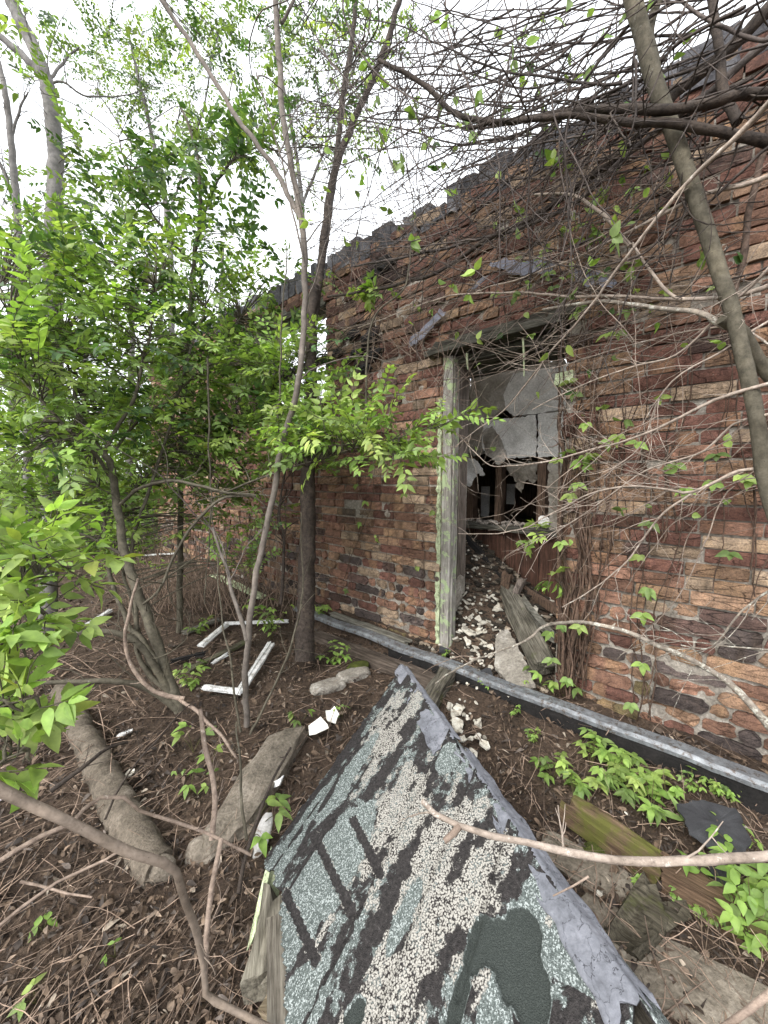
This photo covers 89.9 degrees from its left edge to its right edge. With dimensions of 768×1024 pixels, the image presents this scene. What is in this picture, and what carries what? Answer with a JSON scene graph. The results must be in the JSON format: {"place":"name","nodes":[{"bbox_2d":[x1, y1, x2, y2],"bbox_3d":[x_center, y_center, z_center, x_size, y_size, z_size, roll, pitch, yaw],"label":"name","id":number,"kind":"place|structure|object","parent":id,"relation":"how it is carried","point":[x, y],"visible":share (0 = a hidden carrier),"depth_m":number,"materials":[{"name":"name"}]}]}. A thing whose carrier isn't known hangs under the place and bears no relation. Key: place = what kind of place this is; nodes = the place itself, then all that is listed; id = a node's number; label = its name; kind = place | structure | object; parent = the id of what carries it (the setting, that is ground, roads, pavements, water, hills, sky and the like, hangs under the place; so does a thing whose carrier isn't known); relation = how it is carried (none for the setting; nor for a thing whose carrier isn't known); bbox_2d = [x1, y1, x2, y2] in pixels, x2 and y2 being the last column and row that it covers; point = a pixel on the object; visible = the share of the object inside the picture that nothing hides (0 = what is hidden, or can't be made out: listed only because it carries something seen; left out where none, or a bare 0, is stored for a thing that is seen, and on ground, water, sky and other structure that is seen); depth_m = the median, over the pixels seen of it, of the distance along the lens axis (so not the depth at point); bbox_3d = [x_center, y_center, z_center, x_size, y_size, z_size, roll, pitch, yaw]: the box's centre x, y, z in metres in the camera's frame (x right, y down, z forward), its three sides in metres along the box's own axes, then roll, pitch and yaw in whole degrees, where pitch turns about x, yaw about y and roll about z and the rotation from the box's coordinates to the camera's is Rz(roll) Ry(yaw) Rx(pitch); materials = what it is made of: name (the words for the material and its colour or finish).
{"place":"outdoors","nodes":[
{"label":"outdoors","id":0,"kind":"place"},
{"bbox_2d":[0,0,766,477],"label":"sky","id":1,"kind":"structure","parent":0,"point":[31,147],"materials":[{"name":"white"}]},
{"bbox_2d":[0,478,767,1023],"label":"ground","id":2,"kind":"structure","parent":0,"point":[188,810],"depth_m":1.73,"materials":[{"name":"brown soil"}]},
{"bbox_2d":[0,32,69,589],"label":"thin tree","id":3,"kind":"object","parent":2,"relation":"on","point":[14,173],"visible":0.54,"depth_m":3.79,"materials":[{"name":"grey plant"}]},
{"bbox_2d":[0,853,126,926],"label":"dead branch","id":4,"kind":"object","parent":2,"relation":"on","point":[9,917],"visible":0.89,"depth_m":0.78,"materials":[{"name":"wood"}]},
{"bbox_2d":[0,493,143,812],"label":"leafy branch","id":5,"kind":"object","parent":2,"relation":"on","point":[30,724],"visible":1,"depth_m":0.84,"materials":[{"name":"green plant"}]},
{"bbox_2d":[49,741,128,792],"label":"dead branch","id":6,"kind":"object","parent":2,"relation":"on","point":[71,775],"visible":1,"depth_m":1.26,"materials":[{"name":"wood"}]},
{"bbox_2d":[0,0,192,632],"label":"grey tree","id":7,"kind":"object","parent":2,"relation":"on","point":[53,114],"visible":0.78,"depth_m":3.16,"materials":[{"name":"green plant"}]},
{"bbox_2d":[0,266,216,575],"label":"woods","id":8,"kind":"object","parent":2,"relation":"on","point":[5,453],"visible":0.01,"depth_m":6.51,"materials":[{"name":"green plant"}]},
{"bbox_2d":[49,684,175,888],"bbox_3d":[-1.353,1.137,1.791,1.698,0.140,0.137,5,7,41],"label":"log","id":9,"kind":"object","parent":2,"relation":"on","point":[149,838],"visible":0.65,"depth_m":1.49,"materials":[{"name":"wood"}]},
{"bbox_2d":[0,617,226,919],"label":"dry stalks","id":10,"kind":"object","parent":2,"relation":"on","point":[93,707],"visible":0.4,"depth_m":2.06,"materials":[{"name":"plant"}]},
{"bbox_2d":[0,795,251,863],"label":"dead branch","id":11,"kind":"object","parent":2,"relation":"on","point":[48,833],"visible":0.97,"depth_m":0.92,"materials":[{"name":"wood"}]},
{"bbox_2d":[198,708,223,840],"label":"dead branch","id":12,"kind":"object","parent":11,"relation":"on","point":[215,800],"visible":1,"depth_m":1.04,"materials":[{"name":"wood"}]},
{"bbox_2d":[0,780,271,1023],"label":"dead branch","id":13,"kind":"object","parent":2,"relation":"on","point":[17,798],"visible":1,"depth_m":0.70,"materials":[{"name":"brown wood"}]},
{"bbox_2d":[201,838,234,974],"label":"dead branch","id":14,"kind":"object","parent":13,"relation":"on","point":[208,921],"visible":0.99,"depth_m":0.85,"materials":[{"name":"wood"}]},
{"bbox_2d":[91,259,187,549],"bbox_3d":[-3.928,-1.727,6.174,1.421,4.867,2.239,-4,7,-39],"label":"woodland tree","id":15,"kind":"object","parent":2,"relation":"on","point":[131,355],"visible":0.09,"depth_m":5.96,"materials":[{"name":"green plant"}]},
{"bbox_2d":[34,0,268,334],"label":"sparse tree","id":16,"kind":"object","parent":2,"relation":"on","point":[159,45],"visible":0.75,"depth_m":6.33,"materials":[{"name":"green plant"}]},
{"bbox_2d":[33,20,334,632],"bbox_3d":[-1.593,-1.150,3.088,2.427,4.311,1.323,0,5,0],"label":"dark leaved tree","id":17,"kind":"object","parent":2,"relation":"on","point":[149,162],"visible":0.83,"depth_m":2.81,"materials":[{"name":"green plant"}]},
{"bbox_2d":[43,503,328,626],"bbox_3d":[-1.498,0.446,3.700,3.551,1.223,2.151,0,5,0],"label":"bramble thicket","id":18,"kind":"object","parent":2,"relation":"on","point":[247,580],"visible":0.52,"depth_m":3.67,"materials":[{"name":"brown plant"}]},
{"bbox_2d":[185,835,204,864],"bbox_3d":[-0.636,1.199,1.361,0.131,0.081,0.099,-4,7,-39],"label":"stone","id":19,"kind":"object","parent":2,"relation":"on","point":[195,850],"visible":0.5,"depth_m":1.33,"materials":[{"name":"stone"}]},
{"bbox_2d":[190,358,218,603],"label":"thin shoot","id":20,"kind":"object","parent":2,"relation":"on","point":[207,359],"visible":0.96,"depth_m":2.18,"materials":[{"name":"brown plant"}]},
{"bbox_2d":[177,214,272,317],"bbox_3d":[-3.057,-2.896,8.085,1.848,6.850,1.659,1,5,12],"label":"woodland tree","id":21,"kind":"object","parent":2,"relation":"on","point":[258,268],"visible":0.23,"depth_m":7.83,"materials":[{"name":"green plant"}]},
{"bbox_2d":[207,553,265,732],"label":"thin shoot","id":22,"kind":"object","parent":2,"relation":"on","point":[235,696],"visible":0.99,"depth_m":1.90,"materials":[{"name":"brown plant"}]},
{"bbox_2d":[75,0,400,727],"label":"sapling","id":23,"kind":"object","parent":2,"relation":"on","point":[247,627],"visible":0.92,"depth_m":2.07,"materials":[{"name":"brown plant"}]},
{"bbox_2d":[197,619,288,694],"bbox_3d":[-1.098,0.991,2.791,0.582,0.046,1.177,0,5,0],"label":"window frame","id":24,"kind":"object","parent":2,"relation":"on","point":[262,657],"visible":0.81,"depth_m":2.62,"materials":[{"name":"white paint"}]},
{"bbox_2d":[0,175,505,763],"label":"honeysuckle bush","id":25,"kind":"object","parent":2,"relation":"on","point":[112,395],"visible":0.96,"depth_m":2.22,"materials":[{"name":"green plant"}]},
{"bbox_2d":[105,578,184,700],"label":"dead branch","id":26,"kind":"object","parent":25,"relation":"attached to","point":[143,682],"visible":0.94,"depth_m":1.69,"materials":[{"name":"wood"}]},
{"bbox_2d":[262,224,298,446],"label":"thin shoot","id":27,"kind":"object","parent":25,"relation":"on","point":[281,358],"visible":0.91,"depth_m":2.00,"materials":[{"name":"brown plant"}]},
{"bbox_2d":[334,189,413,418],"bbox_3d":[0.010,-1.197,2.121,0.530,1.378,0.263,-3,6,-30],"label":"thin shoot","id":28,"kind":"object","parent":25,"relation":"on","point":[371,323],"visible":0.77,"depth_m":2.10,"materials":[{"name":"brown plant"}]},
{"bbox_2d":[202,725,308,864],"bbox_3d":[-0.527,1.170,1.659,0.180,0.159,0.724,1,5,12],"label":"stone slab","id":29,"kind":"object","parent":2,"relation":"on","point":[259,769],"visible":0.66,"depth_m":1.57,"materials":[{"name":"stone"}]},
{"bbox_2d":[240,883,281,1004],"bbox_3d":[-0.310,1.153,1.053,0.099,0.094,0.238,0,5,0],"label":"weathered post end","id":30,"kind":"object","parent":2,"relation":"on","point":[253,985],"visible":0.53,"depth_m":0.98,"materials":[{"name":"grey wood"}]},
{"bbox_2d":[253,812,272,858],"bbox_3d":[-0.431,1.145,1.365,0.062,0.109,0.086,0,5,0],"label":"porcelain shard","id":31,"kind":"object","parent":2,"relation":"on","point":[263,826],"visible":0.73,"depth_m":1.37,"materials":[{"name":"ceramic"}]},
{"bbox_2d":[247,847,279,949],"bbox_3d":[-0.343,1.152,1.156,0.052,0.162,0.235,0,5,5],"label":"peeling board","id":32,"kind":"object","parent":2,"relation":"on","point":[268,878],"visible":0.28,"depth_m":1.14,"materials":[{"name":"green paint"}]},
{"bbox_2d":[236,747,291,893],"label":"dead branch","id":33,"kind":"object","parent":2,"relation":"on","point":[241,875],"visible":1,"depth_m":1.12,"materials":[{"name":"wood"}]},
{"bbox_2d":[242,598,293,639],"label":"leafy sprig","id":34,"kind":"object","parent":2,"relation":"on","point":[269,625],"visible":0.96,"depth_m":3.01,"materials":[{"name":"green plant"}]},
{"bbox_2d":[250,793,292,856],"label":"three leaved plant","id":35,"kind":"object","parent":2,"relation":"on","point":[272,801],"visible":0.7,"depth_m":1.35,"materials":[{"name":"green plant"}]},
{"bbox_2d":[165,0,431,661],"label":"vine wrapped tree","id":36,"kind":"object","parent":2,"relation":"on","point":[304,637],"visible":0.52,"depth_m":2.79,"materials":[{"name":"brown plant"}]},
{"bbox_2d":[279,0,635,324],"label":"hanging vine tangle","id":37,"kind":"object","parent":36,"relation":"hanging from","point":[365,64],"visible":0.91,"depth_m":1.64,"materials":[{"name":"brown plant"}]},
{"bbox_2d":[288,0,767,469],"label":"vine tangle","id":38,"kind":"object","parent":36,"relation":"attached to","point":[685,37],"visible":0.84,"depth_m":1.55,"materials":[{"name":"brown plant"}]},
{"bbox_2d":[463,162,767,298],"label":"bare branch","id":39,"kind":"object","parent":38,"relation":"attached to","point":[745,183],"visible":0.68,"depth_m":1.41,"materials":[{"name":"wood"}]},
{"bbox_2d":[212,0,417,350],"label":"sparse tree","id":40,"kind":"object","parent":2,"relation":"on","point":[271,41],"visible":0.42,"depth_m":7.37,"materials":[{"name":"green plant"}]},
{"bbox_2d":[310,677,345,695],"bbox_3d":[-0.353,1.101,2.397,0.237,0.093,0.121,-3,6,-33],"label":"stone block","id":41,"kind":"object","parent":2,"relation":"on","point":[330,686],"depth_m":2.36,"materials":[{"name":"stone"}]},
{"bbox_2d":[336,666,370,682],"bbox_3d":[-0.201,1.085,2.529,0.244,0.092,0.117,-3,6,-32],"label":"stone block","id":42,"kind":"object","parent":2,"relation":"on","point":[350,674],"depth_m":2.50,"materials":[{"name":"stone"}]},
{"bbox_2d":[329,611,413,644],"bbox_3d":[-0.134,0.909,3.052,0.898,0.034,0.079,5,7,42],"label":"thin grey board","id":43,"kind":"object","parent":2,"relation":"on","point":[379,630],"visible":0.94,"depth_m":3.01,"materials":[{"name":"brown wood"}]},
{"bbox_2d":[314,630,435,687],"bbox_3d":[-0.089,1.030,2.701,1.242,0.098,0.114,4,7,39],"label":"weathered plank","id":44,"kind":"object","parent":2,"relation":"on","point":[386,664],"visible":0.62,"depth_m":2.65,"materials":[{"name":"brown wood"}]},
{"bbox_2d":[425,666,455,707],"bbox_3d":[0.325,1.053,2.292,0.125,0.130,0.450,3,6,30],"label":"timber offcut","id":45,"kind":"object","parent":2,"relation":"on","point":[438,691],"visible":0.56,"depth_m":2.27,"materials":[{"name":"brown wood"}]},
{"bbox_2d":[148,19,767,763],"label":"ruined brick building","id":46,"kind":"structure","parent":2,"relation":"on","point":[702,711],"depth_m":2.12,"materials":[{"name":"red brick"}]},
{"bbox_2d":[335,386,424,623],"bbox_3d":[-0.067,-0.062,2.998,0.931,1.845,0.182,5,7,41],"label":"climbing vine","id":47,"kind":"object","parent":46,"relation":"attached to","point":[359,524],"visible":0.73,"depth_m":2.97,"materials":[{"name":"brown plant"}]},
{"bbox_2d":[290,178,571,534],"bbox_3d":[-0.001,-1.293,2.614,2.421,2.787,0.520,5,7,41],"label":"pale vine tangle","id":48,"kind":"object","parent":46,"relation":"hanging from","point":[383,345],"visible":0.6,"depth_m":2.53,"materials":[{"name":"plant"}]},
{"bbox_2d":[489,256,554,275],"bbox_3d":[0.768,-1.372,2.167,0.385,0.187,0.018,4,7,40],"label":"tar paper scrap","id":49,"kind":"object","parent":46,"relation":"attached to","point":[524,271],"visible":0.5,"depth_m":2.16,"materials":[{"name":"grey paper"}]},
{"bbox_2d":[284,35,767,332],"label":"heavy vine","id":50,"kind":"object","parent":46,"relation":"attached to","point":[749,56],"visible":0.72,"depth_m":1.67,"materials":[{"name":"wood"}]},
{"bbox_2d":[294,106,767,659],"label":"wall twig tangle","id":51,"kind":"object","parent":46,"relation":"attached to","point":[738,258],"depth_m":1.67,"materials":[{"name":"brown plant"}]},
{"bbox_2d":[730,113,767,291],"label":"upright branch","id":52,"kind":"object","parent":51,"relation":"attached to","point":[744,249],"visible":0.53,"depth_m":1.44,"materials":[{"name":"wood"}]},
{"bbox_2d":[318,1,767,360],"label":"heavy vine","id":53,"kind":"object","parent":46,"relation":"attached to","point":[754,24],"visible":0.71,"depth_m":1.83,"materials":[{"name":"brown plant"}]},
{"bbox_2d":[346,269,400,312],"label":"leafy shoot","id":54,"kind":"object","parent":53,"relation":"attached to","point":[368,298],"visible":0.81,"depth_m":2.50,"materials":[{"name":"green plant"}]},
{"bbox_2d":[526,146,667,247],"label":"bare branch","id":55,"kind":"object","parent":53,"relation":"attached to","point":[597,210],"visible":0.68,"depth_m":1.57,"materials":[{"name":"wood"}]},
{"bbox_2d":[490,176,639,342],"bbox_3d":[0.913,-1.341,2.004,0.758,1.020,0.227,4,7,38],"label":"climbing vine","id":56,"kind":"object","parent":46,"relation":"attached to","point":[627,314],"visible":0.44,"depth_m":1.96,"materials":[{"name":"brown plant"}]},
{"bbox_2d":[541,239,644,698],"bbox_3d":[1.058,-0.132,2.012,0.458,2.440,0.256,5,7,42],"label":"climbing vine","id":57,"kind":"object","parent":46,"relation":"attached to","point":[565,670],"visible":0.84,"depth_m":2.05,"materials":[{"name":"brown plant"}]},
{"bbox_2d":[516,519,556,557],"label":"leafy shoot","id":58,"kind":"object","parent":57,"relation":"attached to","point":[531,534],"visible":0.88,"depth_m":2.10,"materials":[{"name":"green plant"}]},
{"bbox_2d":[614,335,699,721],"bbox_3d":[1.295,0.135,1.848,0.382,1.873,0.190,5,7,42],"label":"climbing vine","id":59,"kind":"object","parent":46,"relation":"attached to","point":[647,593],"visible":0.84,"depth_m":1.85,"materials":[{"name":"brown plant"}]},
{"bbox_2d":[702,237,767,618],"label":"climbing vine","id":60,"kind":"object","parent":46,"relation":"attached to","point":[727,553],"visible":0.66,"depth_m":1.62,"materials":[{"name":"brown plant"}]},
{"bbox_2d":[264,664,669,1023],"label":"fallen roof section","id":61,"kind":"object","parent":2,"relation":"on","point":[382,916],"visible":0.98,"depth_m":0.88,"materials":[{"name":"grey"}]},
{"bbox_2d":[397,799,767,866],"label":"dead branch","id":62,"kind":"object","parent":61,"relation":"on","point":[714,859],"visible":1,"depth_m":0.57,"materials":[{"name":"wood"}]},
{"bbox_2d":[410,530,556,692],"bbox_3d":[0.790,0.600,2.747,1.053,0.784,0.879,5,7,41],"label":"rubble","id":63,"kind":"object","parent":2,"relation":"on","point":[477,584],"visible":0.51,"depth_m":2.83,"materials":[{"name":"stone"}]},
{"bbox_2d":[494,629,535,688],"bbox_3d":[0.777,0.915,2.430,0.186,0.178,0.513,0,5,0],"label":"stone slab","id":64,"kind":"object","parent":2,"relation":"on","point":[510,664],"depth_m":2.36,"materials":[{"name":"stone"}]},
{"bbox_2d":[499,584,554,674],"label":"fallen beam","id":65,"kind":"structure","parent":2,"relation":"on","point":[536,650],"depth_m":2.50,"materials":[{"name":"grey wood"}]},
{"bbox_2d":[293,606,767,815],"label":"metal edging","id":66,"kind":"object","parent":2,"relation":"on","point":[678,756],"visible":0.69,"depth_m":1.86,"materials":[{"name":"metal"}]},
{"bbox_2d":[529,751,573,785],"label":"creeper plant","id":67,"kind":"object","parent":2,"relation":"on","point":[562,763],"visible":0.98,"depth_m":1.67,"materials":[{"name":"green plant"}]},
{"bbox_2d":[559,768,594,799],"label":"creeper plant","id":68,"kind":"object","parent":2,"relation":"on","point":[581,790],"visible":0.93,"depth_m":1.58,"materials":[{"name":"green plant"}]},
{"bbox_2d":[541,830,634,901],"bbox_3d":[0.715,1.232,1.271,0.499,0.108,0.168,5,7,43],"label":"concrete slab","id":69,"kind":"object","parent":2,"relation":"on","point":[572,864],"depth_m":1.27,"materials":[{"name":"grey concrete"}]},
{"bbox_2d":[572,727,614,766],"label":"creeper plant","id":70,"kind":"object","parent":2,"relation":"on","point":[594,737],"visible":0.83,"depth_m":1.78,"materials":[{"name":"green plant"}]},
{"bbox_2d":[581,751,631,795],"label":"creeper plant","id":71,"kind":"object","parent":2,"relation":"on","point":[611,779],"visible":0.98,"depth_m":1.56,"materials":[{"name":"green plant"}]},
{"bbox_2d":[559,795,661,883],"bbox_3d":[0.791,1.146,1.354,0.105,0.102,0.354,-4,7,-36],"label":"mossy timber","id":72,"kind":"object","parent":2,"relation":"on","point":[600,828],"visible":0.8,"depth_m":1.34,"materials":[{"name":"green wood"}]},
{"bbox_2d":[591,744,648,769],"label":"creeper plant","id":73,"kind":"object","parent":2,"relation":"on","point":[604,754],"visible":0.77,"depth_m":1.70,"materials":[{"name":"green plant"}]},
{"bbox_2d":[605,763,660,808],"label":"creeper plant","id":74,"kind":"object","parent":2,"relation":"on","point":[629,795],"visible":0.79,"depth_m":1.52,"materials":[{"name":"green plant"}]},
{"bbox_2d":[604,871,691,961],"bbox_3d":[0.748,1.186,1.111,0.329,0.122,0.128,-3,6,-28],"label":"rotten post stub","id":75,"kind":"object","parent":2,"relation":"on","point":[642,899],"visible":0.77,"depth_m":1.10,"materials":[{"name":"brown wood"}]},
{"bbox_2d":[626,772,669,826],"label":"creeper plant","id":76,"kind":"object","parent":2,"relation":"on","point":[653,811],"visible":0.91,"depth_m":1.51,"materials":[{"name":"green plant"}]},
{"bbox_2d":[638,768,685,799],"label":"creeper plant","id":77,"kind":"object","parent":2,"relation":"on","point":[677,792],"visible":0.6,"depth_m":1.60,"materials":[{"name":"green plant"}]},
{"bbox_2d":[581,892,767,1023],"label":"concrete slab","id":78,"kind":"object","parent":2,"relation":"on","point":[729,1000],"depth_m":0.97,"materials":[{"name":"grey concrete"}]},
{"bbox_2d":[622,0,767,520],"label":"leaning tree","id":79,"kind":"object","parent":2,"relation":"on","point":[750,359],"visible":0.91,"depth_m":1.25,"materials":[{"name":"brown plant"}]},
{"bbox_2d":[326,268,767,339],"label":"bare branch","id":80,"kind":"object","parent":79,"relation":"attached to","point":[753,291],"visible":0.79,"depth_m":1.58,"materials":[{"name":"wood"}]},
{"bbox_2d":[378,0,767,294],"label":"heavy limb","id":81,"kind":"object","parent":79,"relation":"attached to","point":[690,107],"visible":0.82,"depth_m":1.23,"materials":[{"name":"brown plant"}]},
{"bbox_2d":[405,2,767,251],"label":"heavy limb","id":82,"kind":"object","parent":81,"relation":"attached to","point":[751,138],"visible":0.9,"depth_m":1.23,"materials":[{"name":"brown plant"}]},
{"bbox_2d":[669,0,759,131],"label":"upright branch","id":83,"kind":"object","parent":81,"relation":"attached to","point":[733,113],"visible":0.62,"depth_m":1.31,"materials":[{"name":"brown plant"}]},
{"bbox_2d":[424,452,753,559],"bbox_3d":[0.794,0.011,1.808,1.437,0.549,0.435,4,7,37],"label":"bare branch","id":84,"kind":"object","parent":79,"relation":"attached to","point":[706,486],"visible":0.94,"depth_m":1.51,"materials":[{"name":"wood"}]},
{"bbox_2d":[553,493,701,638],"bbox_3d":[0.893,0.227,1.602,0.306,0.627,0.589,-3,6,-32],"label":"bare branch","id":85,"kind":"object","parent":84,"relation":"attached to","point":[656,520],"visible":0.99,"depth_m":1.55,"materials":[{"name":"wood"}]},
{"bbox_2d":[432,100,767,481],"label":"bare branch","id":86,"kind":"object","parent":79,"relation":"attached to","point":[746,126],"visible":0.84,"depth_m":1.33,"materials":[{"name":"brown wood"}]},
{"bbox_2d":[460,382,767,502],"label":"bare branch","id":87,"kind":"object","parent":79,"relation":"attached to","point":[723,396],"visible":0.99,"depth_m":1.55,"materials":[{"name":"wood"}]},
{"bbox_2d":[515,285,742,347],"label":"bare branch","id":88,"kind":"object","parent":79,"relation":"attached to","point":[711,318],"visible":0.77,"depth_m":1.46,"materials":[{"name":"wood"}]},
{"bbox_2d":[502,413,767,593],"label":"bare branch","id":89,"kind":"object","parent":79,"relation":"attached to","point":[721,435],"visible":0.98,"depth_m":1.57,"materials":[{"name":"wood"}]},
{"bbox_2d":[515,284,767,379],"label":"bare branch","id":90,"kind":"object","parent":79,"relation":"attached to","point":[761,339],"visible":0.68,"depth_m":1.60,"materials":[{"name":"wood"}]},
{"bbox_2d":[532,267,767,435],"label":"bare branch","id":91,"kind":"object","parent":79,"relation":"attached to","point":[754,282],"visible":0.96,"depth_m":1.47,"materials":[{"name":"wood"}]},
{"bbox_2d":[568,321,767,497],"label":"bare branch","id":92,"kind":"object","parent":79,"relation":"attached to","point":[712,356],"visible":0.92,"depth_m":1.45,"materials":[{"name":"wood"}]},
{"bbox_2d":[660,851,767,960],"bbox_3d":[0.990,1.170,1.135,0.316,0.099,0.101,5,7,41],"label":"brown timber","id":93,"kind":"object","parent":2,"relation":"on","point":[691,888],"visible":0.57,"depth_m":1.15,"materials":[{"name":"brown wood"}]},
{"bbox_2d":[676,800,751,851],"bbox_3d":[1.168,1.107,1.367,0.200,0.020,0.252,3,6,28],"label":"roofing felt sheet","id":94,"kind":"object","parent":2,"relation":"on","point":[699,817],"visible":0.91,"depth_m":1.36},
{"bbox_2d":[678,850,767,917],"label":"leafy sprig","id":95,"kind":"object","parent":2,"relation":"on","point":[760,897],"visible":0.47,"depth_m":1.09,"materials":[{"name":"green plant"}]},
{"bbox_2d":[698,852,767,960],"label":"leafy sprig","id":96,"kind":"object","parent":2,"relation":"on","point":[732,915],"visible":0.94,"depth_m":1.06,"materials":[{"name":"green plant"}]},
{"bbox_2d":[705,824,767,890],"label":"leafy sprig","id":97,"kind":"object","parent":2,"relation":"on","point":[762,869],"visible":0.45,"depth_m":1.18,"materials":[{"name":"green plant"}]},
{"bbox_2d":[720,987,767,1023],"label":"dead branch","id":98,"kind":"object","parent":2,"relation":"on","point":[760,1000],"visible":1,"depth_m":0.50,"materials":[{"name":"wood"}]},
{"bbox_2d":[435,613,767,730],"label":"lichen branch","id":99,"kind":"object","parent":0,"point":[761,716],"visible":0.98,"depth_m":1.53,"materials":[{"name":"wood"}]},
{"bbox_2d":[604,594,767,713],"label":"bare branch","id":100,"kind":"object","parent":99,"relation":"on","point":[763,649],"visible":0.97,"depth_m":1.46,"materials":[{"name":"wood"}]},
{"bbox_2d":[619,590,767,684],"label":"bare branch","id":101,"kind":"object","parent":99,"relation":"on","point":[738,614],"visible":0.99,"depth_m":1.38,"materials":[{"name":"wood"}]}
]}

